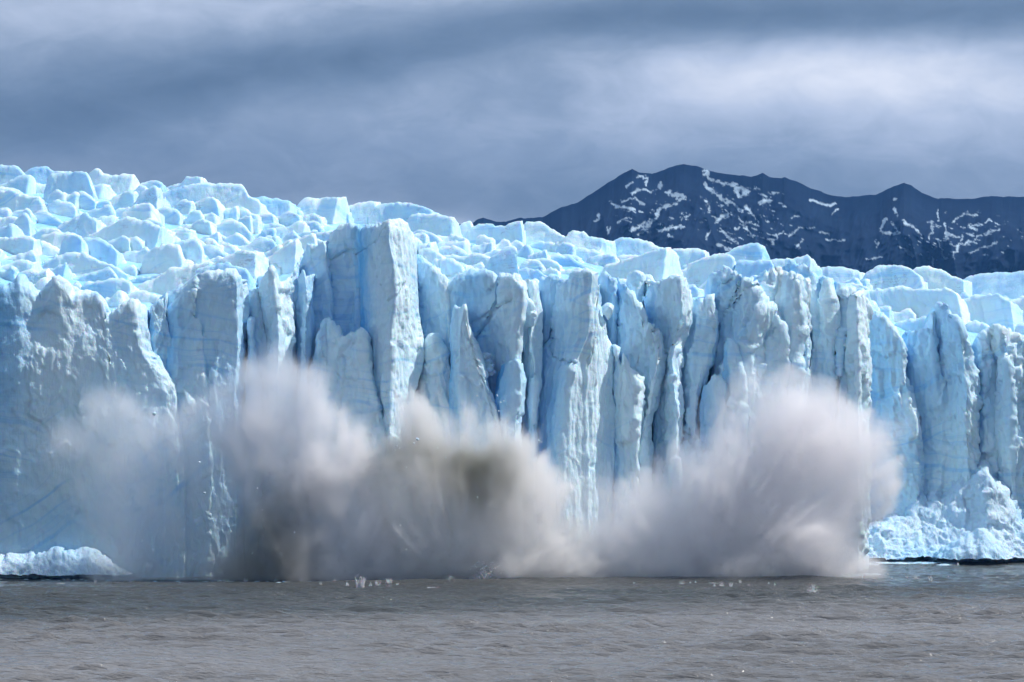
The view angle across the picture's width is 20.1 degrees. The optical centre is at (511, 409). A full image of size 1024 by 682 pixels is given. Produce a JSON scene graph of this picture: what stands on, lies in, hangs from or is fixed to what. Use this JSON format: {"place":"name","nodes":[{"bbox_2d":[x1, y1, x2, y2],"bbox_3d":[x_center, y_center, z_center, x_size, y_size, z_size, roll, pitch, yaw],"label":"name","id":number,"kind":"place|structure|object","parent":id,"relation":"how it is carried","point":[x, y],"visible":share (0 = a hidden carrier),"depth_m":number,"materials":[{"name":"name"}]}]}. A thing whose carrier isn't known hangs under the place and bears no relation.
{"place":"outdoors","nodes":[
{"label":"outdoors","id":0,"kind":"place"},
{"bbox_2d":[0,559,1023,681],"bbox_3d":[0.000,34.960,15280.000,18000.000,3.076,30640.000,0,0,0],"label":"lake water","id":1,"kind":"structure","parent":0,"point":[963,621],"depth_m":457.15,"materials":[{"name":"grey liquid"}]},
{"bbox_2d":[0,546,132,575],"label":"ice rubble","id":2,"kind":"object","parent":1,"relation":"in","point":[62,560],"visible":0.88,"depth_m":595.30,"materials":[{"name":"white ice"}]},
{"bbox_2d":[23,577,413,582],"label":"brash ice","id":3,"kind":"structure","parent":1,"relation":"on","point":[177,581],"depth_m":590.98,"materials":[{"name":"white ice"}]},
{"bbox_2d":[352,574,366,587],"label":"splash","id":4,"kind":"object","parent":1,"relation":"on","point":[360,584],"visible":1,"depth_m":565.67,"materials":[{"name":"white liquid"}]},
{"bbox_2d":[462,560,500,578],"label":"splash","id":5,"kind":"object","parent":1,"relation":"on","point":[487,575],"visible":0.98,"depth_m":585.22,"materials":[{"name":"white liquid"}]},
{"bbox_2d":[0,164,1023,577],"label":"glacier","id":6,"kind":"object","parent":1,"relation":"in","point":[304,368],"visible":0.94,"depth_m":615.17,"materials":[{"name":"blue ice"}]},
{"bbox_2d":[482,352,495,375],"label":"ice rubble","id":7,"kind":"object","parent":6,"relation":"on","point":[489,364],"visible":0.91,"depth_m":610.75,"materials":[{"name":"blue ice"}]},
{"bbox_2d":[530,311,536,316],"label":"ice block","id":8,"kind":"object","parent":6,"relation":"attached to","point":[533,313],"depth_m":607.28,"materials":[{"name":"white ice"}]},
{"bbox_2d":[602,302,613,319],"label":"ice block","id":9,"kind":"object","parent":6,"relation":"on","point":[607,309],"depth_m":616.85,"materials":[{"name":"white ice"}]},
{"bbox_2d":[507,570,521,578],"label":"splash","id":10,"kind":"object","parent":1,"relation":"on","point":[514,574],"visible":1,"depth_m":585.72,"materials":[{"name":"white liquid"}]},
{"bbox_2d":[656,439,735,573],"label":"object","id":11,"kind":"object","parent":1,"relation":"in","point":[706,535],"visible":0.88,"depth_m":616.21,"materials":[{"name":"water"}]},
{"bbox_2d":[807,584,819,591],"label":"splash","id":12,"kind":"object","parent":1,"relation":"on","point":[813,590],"visible":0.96,"depth_m":548.29,"materials":[{"name":"white liquid"}]},
{"bbox_2d":[826,573,880,576],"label":"foam","id":13,"kind":"object","parent":1,"relation":"on","point":[863,574],"visible":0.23,"depth_m":606.91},
{"bbox_2d":[869,560,956,564],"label":"brash ice","id":14,"kind":"structure","parent":1,"relation":"on","point":[905,562],"depth_m":653.63,"materials":[{"name":"white ice"}]},
{"bbox_2d":[868,459,1023,560],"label":"ice rubble","id":15,"kind":"object","parent":1,"relation":"in","point":[931,523],"visible":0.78,"depth_m":661.60,"materials":[{"name":"white ice"}]},
{"bbox_2d":[928,528,1011,561],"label":"ice rubble","id":16,"kind":"object","parent":1,"relation":"in","point":[977,544],"visible":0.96,"depth_m":650.57,"materials":[{"name":"white ice"}]},
{"bbox_2d":[0,0,1023,223],"label":"sky","id":17,"kind":"structure","parent":0,"point":[463,110],"materials":[{"name":"grey"}]},
{"bbox_2d":[459,164,1023,279],"bbox_3d":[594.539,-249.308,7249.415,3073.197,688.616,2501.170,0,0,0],"label":"mountain","id":18,"kind":"structure","parent":0,"point":[684,206],"depth_m":6805.49,"materials":[{"name":"stone"}]}
]}

